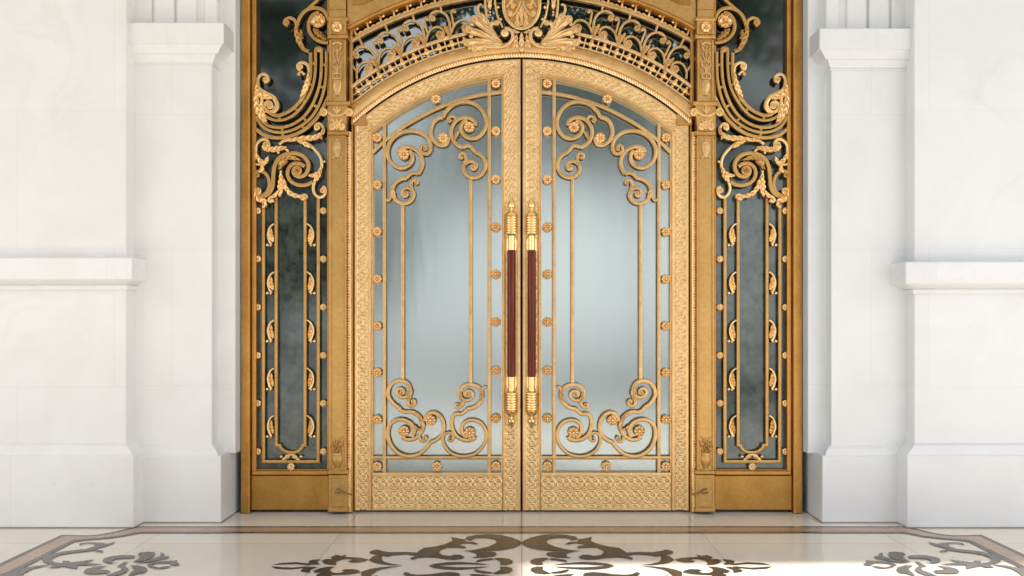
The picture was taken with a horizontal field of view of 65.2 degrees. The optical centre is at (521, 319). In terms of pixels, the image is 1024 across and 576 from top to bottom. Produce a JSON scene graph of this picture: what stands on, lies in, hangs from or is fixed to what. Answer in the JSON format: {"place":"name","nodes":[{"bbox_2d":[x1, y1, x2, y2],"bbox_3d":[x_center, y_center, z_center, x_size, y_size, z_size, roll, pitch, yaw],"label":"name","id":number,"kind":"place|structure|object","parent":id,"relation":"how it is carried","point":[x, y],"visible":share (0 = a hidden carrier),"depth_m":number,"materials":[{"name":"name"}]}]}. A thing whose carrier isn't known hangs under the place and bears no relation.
{"place":"outdoors","nodes":[
{"label":"outdoors","id":0,"kind":"place"},
{"bbox_2d":[0,472,1023,575],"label":"floor","id":1,"kind":"structure","parent":0,"point":[521,542],"depth_m":5.09,"materials":[{"name":"beige stone"}]},
{"bbox_2d":[0,0,146,527],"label":"marble wall","id":2,"kind":"structure","parent":1,"relation":"on","point":[73,273],"depth_m":5.60,"materials":[{"name":"beige stone"}]},
{"bbox_2d":[129,0,240,522],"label":"marble pilaster","id":3,"kind":"object","parent":1,"relation":"on","point":[186,54],"visible":0.77,"depth_m":5.72,"materials":[{"name":"beige stone"}]},
{"bbox_2d":[319,0,353,511],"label":"door post","id":4,"kind":"object","parent":1,"relation":"on","point":[338,112],"depth_m":5.93,"materials":[{"name":"gold metal"}]},
{"bbox_2d":[241,0,801,513],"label":"door surround","id":5,"kind":"object","parent":1,"relation":"on","point":[365,12],"visible":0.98,"depth_m":5.96,"materials":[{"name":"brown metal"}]},
{"bbox_2d":[251,0,328,509],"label":"sidelight","id":6,"kind":"object","parent":5,"relation":"attached to","point":[290,75],"visible":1,"depth_m":6.04,"materials":[{"name":"gold glass"}]},
{"bbox_2d":[354,59,520,509],"bbox_3d":[-0.630,-0.266,5.963,1.247,3.381,0.191,0,0,0],"label":"door leaf","id":7,"kind":"object","parent":5,"relation":"attached to","point":[437,291],"visible":1,"depth_m":6.02,"materials":[{"name":"gold metal"}]},
{"bbox_2d":[348,0,694,102],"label":"transom window","id":8,"kind":"structure","parent":5,"relation":"attached to","point":[383,48],"depth_m":6.00,"materials":[{"name":"gold glass"}]},
{"bbox_2d":[522,59,688,509],"bbox_3d":[0.630,-0.266,5.963,1.247,3.381,0.191,0,0,0],"label":"door leaf","id":9,"kind":"object","parent":5,"relation":"attached to","point":[605,291],"visible":1,"depth_m":6.01,"materials":[{"name":"gold metal"}]},
{"bbox_2d":[714,0,791,509],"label":"sidelight","id":10,"kind":"object","parent":5,"relation":"attached to","point":[752,72],"visible":1,"depth_m":6.04,"materials":[{"name":"gold metal"}]},
{"bbox_2d":[689,0,723,511],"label":"door post","id":11,"kind":"object","parent":1,"relation":"on","point":[704,112],"depth_m":5.93,"materials":[{"name":"gold metal"}]},
{"bbox_2d":[802,0,911,522],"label":"marble pilaster","id":12,"kind":"object","parent":1,"relation":"on","point":[855,55],"visible":0.73,"depth_m":5.72,"materials":[{"name":"beige stone"}]},
{"bbox_2d":[891,0,1023,527],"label":"marble wall","id":13,"kind":"structure","parent":1,"relation":"on","point":[957,276],"depth_m":5.60,"materials":[{"name":"beige stone"}]}
]}

